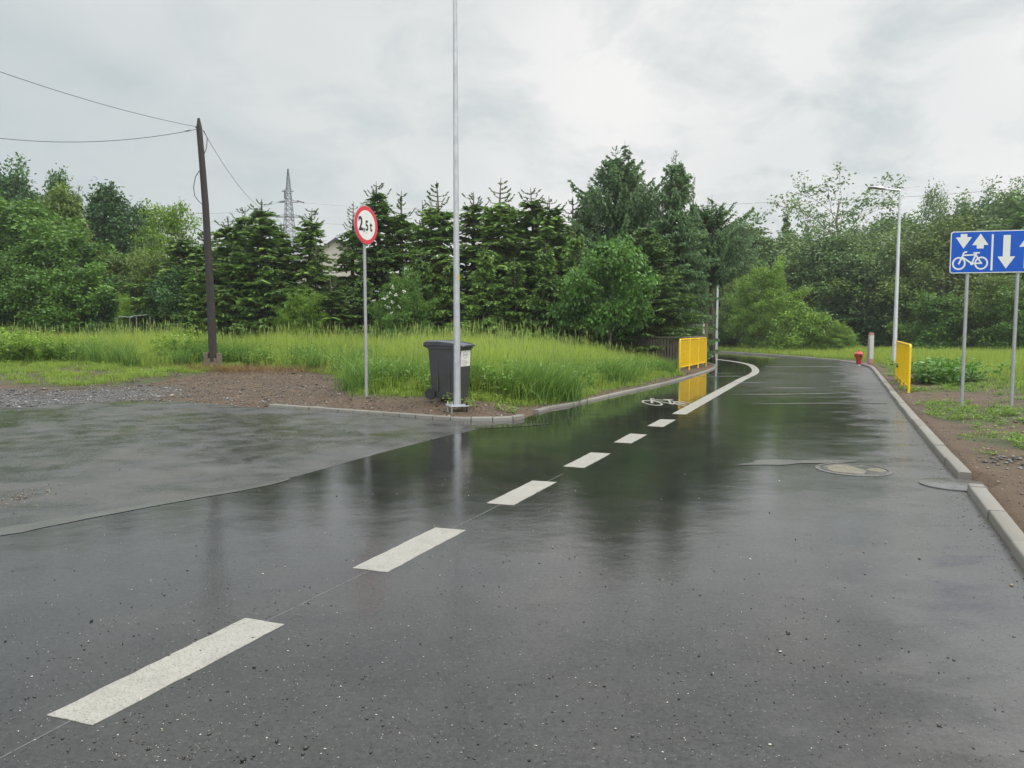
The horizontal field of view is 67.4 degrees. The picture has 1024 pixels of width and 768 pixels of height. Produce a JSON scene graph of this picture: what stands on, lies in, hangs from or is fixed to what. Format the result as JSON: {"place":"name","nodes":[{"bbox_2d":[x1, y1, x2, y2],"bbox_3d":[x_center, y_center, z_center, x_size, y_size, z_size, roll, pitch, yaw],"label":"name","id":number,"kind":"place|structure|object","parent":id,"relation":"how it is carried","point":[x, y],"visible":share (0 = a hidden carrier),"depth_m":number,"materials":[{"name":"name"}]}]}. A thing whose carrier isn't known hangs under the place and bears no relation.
{"place":"outdoors","nodes":[
{"label":"outdoors","id":0,"kind":"place"},
{"bbox_2d":[0,381,343,411],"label":"edge gravel","id":1,"kind":"structure","parent":0,"point":[11,390],"depth_m":17.15,"materials":[{"name":"grey gravel"}]},
{"bbox_2d":[113,361,337,378],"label":"dry grass","id":2,"kind":"structure","parent":0,"point":[233,368],"depth_m":22.69,"materials":[{"name":"plant"}]},
{"bbox_2d":[0,400,513,527],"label":"side road","id":3,"kind":"structure","parent":0,"point":[147,447],"depth_m":9.95,"materials":[{"name":"grey asphalt"}]},
{"bbox_2d":[0,478,289,534],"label":"road seam","id":4,"kind":"object","parent":3,"relation":"on","point":[19,528],"visible":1,"depth_m":6.37,"materials":[{"name":"concrete"}]},
{"bbox_2d":[0,355,686,406],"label":"short grass","id":5,"kind":"structure","parent":0,"point":[159,370],"depth_m":20.94,"materials":[{"name":"green plant"}]},
{"bbox_2d":[14,367,692,416],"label":"verge gravel","id":6,"kind":"structure","parent":0,"point":[258,377],"depth_m":18.22,"materials":[{"name":"gravel"}]},
{"bbox_2d":[0,352,1023,767],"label":"road","id":7,"kind":"structure","parent":0,"point":[654,462],"depth_m":4.28,"materials":[{"name":"grey asphalt"}]},
{"bbox_2d":[0,413,1023,761],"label":"road grit","id":8,"kind":"object","parent":7,"relation":"on","point":[416,681],"visible":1,"depth_m":3.21,"materials":[{"name":"grey gravel"}]},
{"bbox_2d":[738,459,855,464],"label":"puddle","id":9,"kind":"object","parent":7,"relation":"on","point":[771,462],"visible":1,"depth_m":8.89,"materials":[{"name":"liquid"}]},
{"bbox_2d":[815,463,894,476],"bbox_3d":[3.748,0.943,8.416,0.800,0.028,0.800,0,4,0],"label":"manhole","id":10,"kind":"object","parent":7,"relation":"on","point":[855,469],"visible":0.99,"depth_m":8.38,"materials":[{"name":"metal"}]},
{"bbox_2d":[918,477,987,491],"bbox_3d":[4.379,1.034,7.588,0.670,0.104,0.670,0,4,0],"label":"manhole","id":11,"kind":"object","parent":7,"relation":"on","point":[953,484],"visible":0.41,"depth_m":7.58,"materials":[{"name":"concrete"}]},
{"bbox_2d":[0,345,1023,532],"bbox_3d":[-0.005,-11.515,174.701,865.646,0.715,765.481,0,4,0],"label":"ground","id":12,"kind":"structure","parent":0,"point":[962,446],"depth_m":15.37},
{"bbox_2d":[0,151,43,209],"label":"leafy tree","id":13,"kind":"object","parent":12,"relation":"on","point":[8,191],"visible":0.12,"depth_m":50.88,"materials":[{"name":"green plant"}]},
{"bbox_2d":[0,249,44,331],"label":"shrub","id":14,"kind":"object","parent":12,"relation":"on","point":[5,263],"visible":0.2,"depth_m":32.79,"materials":[{"name":"green plant"}]},
{"bbox_2d":[0,268,85,337],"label":"shrub","id":15,"kind":"object","parent":12,"relation":"on","point":[22,300],"visible":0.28,"depth_m":32.05,"materials":[{"name":"green plant"}]},
{"bbox_2d":[0,190,94,272],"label":"leafy tree","id":16,"kind":"object","parent":12,"relation":"on","point":[12,218],"visible":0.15,"depth_m":37.62,"materials":[{"name":"green plant"}]},
{"bbox_2d":[30,178,107,268],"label":"leafy tree","id":17,"kind":"object","parent":12,"relation":"on","point":[65,203],"visible":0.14,"depth_m":42.04,"materials":[{"name":"green plant"}]},
{"bbox_2d":[0,215,138,314],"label":"leafy tree","id":18,"kind":"object","parent":12,"relation":"on","point":[73,247],"visible":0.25,"depth_m":34.72,"materials":[{"name":"green plant"}]},
{"bbox_2d":[10,255,135,339],"bbox_3d":[-18.688,-3.301,33.312,5.480,4.557,5.710,0,4,-2],"label":"shrub","id":19,"kind":"object","parent":12,"relation":"on","point":[89,276],"visible":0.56,"depth_m":32.21,"materials":[{"name":"green plant"}]},
{"bbox_2d":[68,249,149,325],"bbox_3d":[-18.032,-3.545,35.258,4.472,5.500,5.977,1,4,11],"label":"shrub","id":20,"kind":"object","parent":12,"relation":"on","point":[121,275],"visible":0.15,"depth_m":35.23,"materials":[{"name":"green plant"}]},
{"bbox_2d":[0,327,224,362],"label":"leafy weeds","id":21,"kind":"object","parent":12,"relation":"on","point":[38,349],"visible":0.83,"depth_m":24.58,"materials":[{"name":"green plant"}]},
{"bbox_2d":[78,176,146,276],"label":"leafy tree","id":22,"kind":"object","parent":12,"relation":"on","point":[106,206],"visible":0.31,"depth_m":45.67,"materials":[{"name":"green plant"}]},
{"bbox_2d":[71,270,167,336],"bbox_3d":[-17.539,-3.157,33.401,4.502,3.663,4.831,2,5,28],"label":"shrub","id":23,"kind":"object","parent":12,"relation":"on","point":[109,305],"visible":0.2,"depth_m":32.73,"materials":[{"name":"green plant"}]},
{"bbox_2d":[80,243,170,337],"bbox_3d":[-15.705,-3.703,33.663,4.973,4.927,5.654,-1,4,-13],"label":"shrub","id":24,"kind":"object","parent":12,"relation":"on","point":[150,270],"visible":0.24,"depth_m":33.19,"materials":[{"name":"green plant"}]},
{"bbox_2d":[111,291,140,334],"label":"sapling","id":25,"kind":"object","parent":12,"relation":"on","point":[123,309],"visible":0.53,"depth_m":31.00,"materials":[{"name":"green plant"}]},
{"bbox_2d":[114,201,166,254],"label":"leafy tree","id":26,"kind":"object","parent":12,"relation":"on","point":[141,219],"visible":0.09,"depth_m":50.70,"materials":[{"name":"green plant"}]},
{"bbox_2d":[110,197,219,322],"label":"leafy tree","id":27,"kind":"object","parent":12,"relation":"on","point":[172,222],"visible":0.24,"depth_m":37.13,"materials":[{"name":"green plant"}]},
{"bbox_2d":[124,262,205,335],"bbox_3d":[-13.750,-3.031,32.027,4.391,4.180,4.214,-3,5,-38],"label":"shrub","id":28,"kind":"object","parent":12,"relation":"on","point":[163,294],"visible":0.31,"depth_m":31.20,"materials":[{"name":"green plant"}]},
{"bbox_2d":[110,231,227,338],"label":"spruce tree","id":29,"kind":"object","parent":12,"relation":"on","point":[176,249],"visible":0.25,"depth_m":32.47,"materials":[{"name":"green plant"}]},
{"bbox_2d":[156,267,228,336],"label":"spruce tree","id":30,"kind":"object","parent":12,"relation":"on","point":[197,304],"visible":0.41,"depth_m":30.48,"materials":[{"name":"green plant"}]},
{"bbox_2d":[160,217,248,329],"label":"spruce tree","id":31,"kind":"object","parent":12,"relation":"on","point":[221,250],"visible":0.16,"depth_m":31.90,"materials":[{"name":"green plant"}]},
{"bbox_2d":[193,118,221,369],"bbox_3d":[-9.182,-4.036,23.148,0.633,7.782,0.287,0,4,0],"label":"utility pole","id":32,"kind":"object","parent":12,"relation":"on","point":[212,356],"visible":0.79,"depth_m":23.11,"materials":[{"name":"brown wood"}]},
{"bbox_2d":[182,256,270,340],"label":"spruce tree","id":33,"kind":"object","parent":12,"relation":"on","point":[226,314],"visible":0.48,"depth_m":30.07,"materials":[{"name":"green plant"}]},
{"bbox_2d":[200,207,269,333],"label":"spruce tree","id":34,"kind":"object","parent":12,"relation":"on","point":[239,224],"visible":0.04,"depth_m":31.91,"materials":[{"name":"green plant"}]},
{"bbox_2d":[183,199,309,342],"bbox_3d":[-10.351,-4.348,31.768,5.818,6.374,6.345,-1,4,-12],"label":"spruce tree","id":35,"kind":"object","parent":12,"relation":"on","point":[266,227],"visible":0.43,"depth_m":30.75,"materials":[{"name":"green plant"}]},
{"bbox_2d":[225,260,303,342],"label":"spruce tree","id":36,"kind":"object","parent":12,"relation":"on","point":[267,294],"visible":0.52,"depth_m":29.95,"materials":[{"name":"green plant"}]},
{"bbox_2d":[274,169,307,260],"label":"pylon","id":37,"kind":"object","parent":12,"relation":"on","point":[286,220],"visible":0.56,"depth_m":147.44,"materials":[{"name":"metal"}]},
{"bbox_2d":[272,288,335,340],"bbox_3d":[-8.051,-2.381,29.521,2.407,2.695,2.557,-1,4,-16],"label":"shrub","id":38,"kind":"object","parent":12,"relation":"on","point":[310,305],"visible":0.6,"depth_m":29.14,"materials":[{"name":"green plant"}]},
{"bbox_2d":[264,208,355,326],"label":"spruce tree","id":39,"kind":"object","parent":12,"relation":"on","point":[305,247],"visible":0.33,"depth_m":32.14,"materials":[{"name":"green plant"}]},
{"bbox_2d":[303,239,329,311],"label":"spruce tree","id":40,"kind":"object","parent":12,"relation":"on","point":[313,267],"visible":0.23,"depth_m":31.62,"materials":[{"name":"green plant"}]},
{"bbox_2d":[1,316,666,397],"bbox_3d":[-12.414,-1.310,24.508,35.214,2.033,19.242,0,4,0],"label":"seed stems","id":41,"kind":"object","parent":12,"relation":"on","point":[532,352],"visible":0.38,"depth_m":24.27,"materials":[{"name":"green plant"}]},
{"bbox_2d":[293,237,378,310],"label":"house","id":42,"kind":"structure","parent":12,"relation":"on","point":[332,249],"depth_m":61.35,"materials":[{"name":"grey concrete"}]},
{"bbox_2d":[296,277,383,339],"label":"spruce tree","id":43,"kind":"object","parent":12,"relation":"on","point":[330,299],"visible":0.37,"depth_m":30.00,"materials":[{"name":"green plant"}]},
{"bbox_2d":[0,325,683,405],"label":"meadow grass","id":44,"kind":"structure","parent":12,"relation":"on","point":[402,346],"depth_m":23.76,"materials":[{"name":"green plant"}]},
{"bbox_2d":[317,201,388,323],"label":"spruce tree","id":45,"kind":"object","parent":12,"relation":"on","point":[343,260],"visible":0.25,"depth_m":32.32,"materials":[{"name":"green plant"}]},
{"bbox_2d":[327,275,388,339],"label":"spruce tree","id":46,"kind":"object","parent":12,"relation":"on","point":[354,317],"visible":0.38,"depth_m":29.90,"materials":[{"name":"green plant"}]},
{"bbox_2d":[354,206,377,396],"bbox_3d":[-2.890,-1.452,15.134,0.118,4.060,0.751,2,5,25],"label":"weight limit sign","id":47,"kind":"object","parent":12,"relation":"on","point":[365,224],"visible":0.99,"depth_m":15.07,"materials":[{"name":"metal"}]},
{"bbox_2d":[328,183,430,330],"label":"spruce tree","id":48,"kind":"object","parent":12,"relation":"on","point":[375,257],"visible":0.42,"depth_m":31.93,"materials":[{"name":"green plant"}]},
{"bbox_2d":[269,404,523,420],"bbox_3d":[-2.375,0.574,13.746,5.249,0.192,0.791,2,4,21],"label":"kerb bay","id":49,"kind":"object","parent":12,"relation":"on","point":[429,416],"visible":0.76,"depth_m":13.33,"materials":[{"name":"concrete"}]},
{"bbox_2d":[368,191,428,330],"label":"spruce tree","id":50,"kind":"object","parent":12,"relation":"on","point":[401,235],"visible":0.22,"depth_m":32.39,"materials":[{"name":"green plant"}]},
{"bbox_2d":[363,264,441,341],"bbox_3d":[-4.268,-2.612,28.806,2.947,3.807,3.098,-4,6,-45],"label":"shrub","id":51,"kind":"object","parent":12,"relation":"on","point":[388,317],"visible":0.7,"depth_m":28.38,"materials":[{"name":"green plant"}]},
{"bbox_2d":[381,252,453,338],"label":"spruce tree","id":52,"kind":"object","parent":12,"relation":"on","point":[419,264],"visible":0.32,"depth_m":29.68,"materials":[{"name":"green plant"}]},
{"bbox_2d":[397,200,466,323],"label":"spruce tree","id":53,"kind":"object","parent":12,"relation":"on","point":[414,238],"visible":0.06,"depth_m":32.21,"materials":[{"name":"green plant"}]},
{"bbox_2d":[380,181,506,335],"bbox_3d":[-2.859,-4.676,32.093,5.772,7.399,6.662,-1,4,-10],"label":"spruce tree","id":54,"kind":"object","parent":12,"relation":"on","point":[432,218],"visible":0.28,"depth_m":31.61,"materials":[{"name":"green plant"}]},
{"bbox_2d":[423,340,474,399],"bbox_3d":[-1.179,-0.273,14.372,0.868,1.106,0.600,2,5,22],"label":"wheelie bin","id":55,"kind":"object","parent":12,"relation":"on","point":[441,357],"visible":0.96,"depth_m":14.17,"materials":[{"name":"plastic"}]},
{"bbox_2d":[424,256,478,337],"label":"spruce tree","id":56,"kind":"object","parent":12,"relation":"on","point":[447,319],"visible":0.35,"depth_m":29.90,"materials":[{"name":"green plant"}]},
{"bbox_2d":[445,0,468,414],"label":"street lamp","id":57,"kind":"object","parent":12,"relation":"on","point":[456,301],"visible":0.84,"depth_m":13.16,"materials":[{"name":"metal"}]},
{"bbox_2d":[428,192,523,326],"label":"spruce tree","id":58,"kind":"object","parent":12,"relation":"on","point":[470,216],"visible":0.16,"depth_m":32.41,"materials":[{"name":"green plant"}]},
{"bbox_2d":[445,246,523,341],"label":"spruce tree","id":59,"kind":"object","parent":12,"relation":"on","point":[485,273],"visible":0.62,"depth_m":29.44,"materials":[{"name":"green plant"}]},
{"bbox_2d":[437,180,534,335],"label":"spruce tree","id":60,"kind":"object","parent":12,"relation":"on","point":[499,218],"visible":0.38,"depth_m":31.43,"materials":[{"name":"green plant"}]},
{"bbox_2d":[487,257,546,341],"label":"spruce tree","id":61,"kind":"object","parent":12,"relation":"on","point":[515,296],"visible":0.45,"depth_m":29.29,"materials":[{"name":"green plant"}]},
{"bbox_2d":[489,187,590,343],"bbox_3d":[1.234,-4.572,32.720,6.102,7.416,5.595,-1,4,-11],"label":"spruce tree","id":62,"kind":"object","parent":12,"relation":"on","point":[525,217],"visible":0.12,"depth_m":32.07,"materials":[{"name":"green plant"}]},
{"bbox_2d":[517,240,587,348],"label":"spruce tree","id":63,"kind":"object","parent":12,"relation":"on","point":[543,271],"visible":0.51,"depth_m":28.72,"materials":[{"name":"green plant"}]},
{"bbox_2d":[498,197,608,343],"bbox_3d":[1.668,-4.207,31.692,6.371,6.933,5.891,-1,4,-18],"label":"spruce tree","id":64,"kind":"object","parent":12,"relation":"on","point":[550,226],"visible":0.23,"depth_m":31.02,"materials":[{"name":"green plant"}]},
{"bbox_2d":[543,225,613,350],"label":"spruce tree","id":65,"kind":"object","parent":12,"relation":"on","point":[570,257],"visible":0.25,"depth_m":29.40,"materials":[{"name":"green plant"}]},
{"bbox_2d":[540,228,666,352],"bbox_3d":[3.265,-2.944,26.422,4.342,5.213,3.388,-1,4,-15],"label":"sumac tree","id":66,"kind":"object","parent":12,"relation":"on","point":[608,260],"visible":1,"depth_m":25.93,"materials":[{"name":"green plant"}]},
{"bbox_2d":[533,362,716,413],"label":"kerb","id":67,"kind":"structure","parent":12,"relation":"on","point":[538,410],"depth_m":17.71,"materials":[{"name":"concrete"}]},
{"bbox_2d":[560,145,692,342],"bbox_3d":[4.615,-5.491,32.802,5.784,9.491,6.350,-2,5,-25],"label":"larch tree","id":68,"kind":"object","parent":12,"relation":"on","point":[618,178],"visible":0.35,"depth_m":31.94,"materials":[{"name":"green plant"}]},
{"bbox_2d":[593,221,710,363],"bbox_3d":[5.206,-3.492,30.033,5.115,5.798,4.846,-4,6,-45],"label":"spruce tree","id":69,"kind":"object","parent":12,"relation":"on","point":[651,245],"visible":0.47,"depth_m":29.56,"materials":[{"name":"green plant"}]},
{"bbox_2d":[618,336,703,367],"bbox_3d":[6.318,-1.105,30.334,3.009,1.570,3.332,4,6,44],"label":"wooden fence","id":70,"kind":"object","parent":12,"relation":"on","point":[676,356],"visible":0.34,"depth_m":28.77,"materials":[{"name":"brown wood"}]},
{"bbox_2d":[646,150,723,358],"bbox_3d":[6.677,-5.111,31.585,3.735,8.939,3.558,-3,5,-32],"label":"spruce tree","id":71,"kind":"object","parent":12,"relation":"on","point":[674,199],"visible":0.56,"depth_m":31.16,"materials":[{"name":"green plant"}]},
{"bbox_2d":[679,337,706,369],"bbox_3d":[6.587,-0.979,27.830,0.054,1.374,4.532,2,5,25],"label":"pedestrian railing","id":72,"kind":"object","parent":12,"relation":"on","point":[695,353],"visible":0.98,"depth_m":27.61,"materials":[{"name":"yellow metal"}]},
{"bbox_2d":[678,198,772,362],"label":"larch tree","id":73,"kind":"object","parent":12,"relation":"on","point":[722,241],"visible":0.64,"depth_m":32.85,"materials":[{"name":"green plant"}]},
{"bbox_2d":[697,277,759,347],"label":"shrub","id":74,"kind":"object","parent":12,"relation":"on","point":[729,287],"visible":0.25,"depth_m":53.80,"materials":[{"name":"green plant"}]},
{"bbox_2d":[708,207,788,299],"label":"leafy tree","id":75,"kind":"object","parent":12,"relation":"on","point":[761,240],"visible":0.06,"depth_m":60.03,"materials":[{"name":"green plant"}]},
{"bbox_2d":[706,292,791,346],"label":"shrub","id":76,"kind":"object","parent":12,"relation":"on","point":[720,331],"visible":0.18,"depth_m":52.61,"materials":[{"name":"green plant"}]},
{"bbox_2d":[719,254,814,349],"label":"shrub","id":77,"kind":"object","parent":12,"relation":"on","point":[750,332],"visible":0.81,"depth_m":49.81,"materials":[{"name":"green plant"}]},
{"bbox_2d":[762,298,854,350],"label":"knotweed bush","id":78,"kind":"object","parent":12,"relation":"on","point":[805,320],"visible":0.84,"depth_m":45.83,"materials":[{"name":"green plant"}]},
{"bbox_2d":[738,226,908,336],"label":"leafy tree","id":79,"kind":"object","parent":12,"relation":"on","point":[813,247],"visible":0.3,"depth_m":53.99,"materials":[{"name":"green plant"}]},
{"bbox_2d":[788,275,887,343],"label":"leafy tree","id":80,"kind":"object","parent":12,"relation":"on","point":[839,310],"visible":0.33,"depth_m":51.45,"materials":[{"name":"green plant"}]},
{"bbox_2d":[819,319,862,349],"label":"shrub","id":81,"kind":"object","parent":12,"relation":"on","point":[843,331],"visible":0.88,"depth_m":44.08,"materials":[{"name":"green plant"}]},
{"bbox_2d":[763,162,920,246],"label":"leafy tree","id":82,"kind":"object","parent":12,"relation":"on","point":[887,223],"visible":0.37,"depth_m":59.06,"materials":[{"name":"green plant"}]},
{"bbox_2d":[708,342,1023,366],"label":"verge grass","id":83,"kind":"structure","parent":12,"relation":"on","point":[880,356],"depth_m":37.95,"materials":[{"name":"green plant"}]},
{"bbox_2d":[819,277,922,346],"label":"shrub","id":84,"kind":"object","parent":12,"relation":"on","point":[864,337],"visible":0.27,"depth_m":50.08,"materials":[{"name":"green plant"}]},
{"bbox_2d":[719,351,1023,569],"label":"kerb","id":85,"kind":"structure","parent":12,"relation":"on","point":[1008,530],"depth_m":7.81,"materials":[{"name":"concrete"}]},
{"bbox_2d":[786,220,971,341],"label":"leafy tree","id":86,"kind":"object","parent":12,"relation":"on","point":[854,255],"visible":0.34,"depth_m":52.20,"materials":[{"name":"green plant"}]},
{"bbox_2d":[868,184,901,363],"bbox_3d":[14.676,-4.028,30.287,1.451,7.584,0.434,0,4,0],"label":"street lamp","id":87,"kind":"object","parent":12,"relation":"on","point":[895,321],"visible":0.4,"depth_m":30.22,"materials":[{"name":"silver metal"}]},
{"bbox_2d":[841,209,954,288],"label":"leafy tree","id":88,"kind":"object","parent":12,"relation":"on","point":[907,218],"visible":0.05,"depth_m":63.57,"materials":[{"name":"green plant"}]},
{"bbox_2d":[860,292,942,346],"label":"shrub","id":89,"kind":"object","parent":12,"relation":"on","point":[903,308],"visible":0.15,"depth_m":49.19,"materials":[{"name":"green plant"}]},
{"bbox_2d":[895,341,911,392],"bbox_3d":[9.935,-0.388,19.551,0.054,1.357,4.908,2,5,23],"label":"pedestrian railing","id":90,"kind":"object","parent":12,"relation":"on","point":[903,361],"visible":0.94,"depth_m":18.91,"materials":[{"name":"yellow metal"}]},
{"bbox_2d":[825,212,1023,344],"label":"leafy tree","id":91,"kind":"object","parent":12,"relation":"on","point":[932,257],"visible":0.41,"depth_m":48.14,"materials":[{"name":"green plant"}]},
{"bbox_2d":[909,178,957,282],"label":"leafy tree","id":92,"kind":"object","parent":12,"relation":"on","point":[933,208],"visible":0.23,"depth_m":64.72,"materials":[{"name":"green plant"}]},
{"bbox_2d":[854,345,1023,439],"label":"verge grass","id":93,"kind":"structure","parent":12,"relation":"on","point":[1019,366],"depth_m":25.64,"materials":[{"name":"green plant"}]},
{"bbox_2d":[883,289,1000,352],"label":"shrub","id":94,"kind":"object","parent":12,"relation":"on","point":[937,334],"visible":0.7,"depth_m":43.17,"materials":[{"name":"green plant"}]},
{"bbox_2d":[876,364,1023,454],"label":"verge weeds","id":95,"kind":"object","parent":12,"relation":"on","point":[960,415],"visible":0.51,"depth_m":13.86,"materials":[{"name":"green plant"}]},
{"bbox_2d":[887,356,1018,384],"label":"broad leaf weeds","id":96,"kind":"object","parent":12,"relation":"on","point":[948,372],"visible":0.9,"depth_m":20.06,"materials":[{"name":"green plant"}]},
{"bbox_2d":[927,175,1023,282],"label":"leafy tree","id":97,"kind":"object","parent":12,"relation":"on","point":[964,204],"visible":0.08,"depth_m":65.09,"materials":[{"name":"green plant"}]},
{"bbox_2d":[946,273,1023,348],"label":"shrub","id":98,"kind":"object","parent":12,"relation":"on","point":[990,282],"visible":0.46,"depth_m":41.40,"materials":[{"name":"green plant"}]},
{"bbox_2d":[949,230,1023,406],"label":"lane sign","id":99,"kind":"object","parent":12,"relation":"on","point":[997,251],"visible":0.96,"depth_m":13.96,"materials":[{"name":"metal"}]},
{"bbox_2d":[952,184,1023,298],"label":"leafy tree","id":100,"kind":"object","parent":12,"relation":"on","point":[1018,223],"visible":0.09,"depth_m":52.28,"materials":[{"name":"green plant"}]},
{"bbox_2d":[958,186,1023,282],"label":"leafy tree","id":101,"kind":"object","parent":12,"relation":"on","point":[1005,205],"visible":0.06,"depth_m":60.32,"materials":[{"name":"green plant"}]},
{"bbox_2d":[968,273,1023,353],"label":"shrub","id":102,"kind":"object","parent":12,"relation":"on","point":[1009,306],"visible":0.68,"depth_m":39.67,"materials":[{"name":"green plant"}]},
{"bbox_2d":[0,0,1023,303],"label":"sky","id":103,"kind":"structure","parent":0,"point":[348,97],"materials":[{"name":"white"}]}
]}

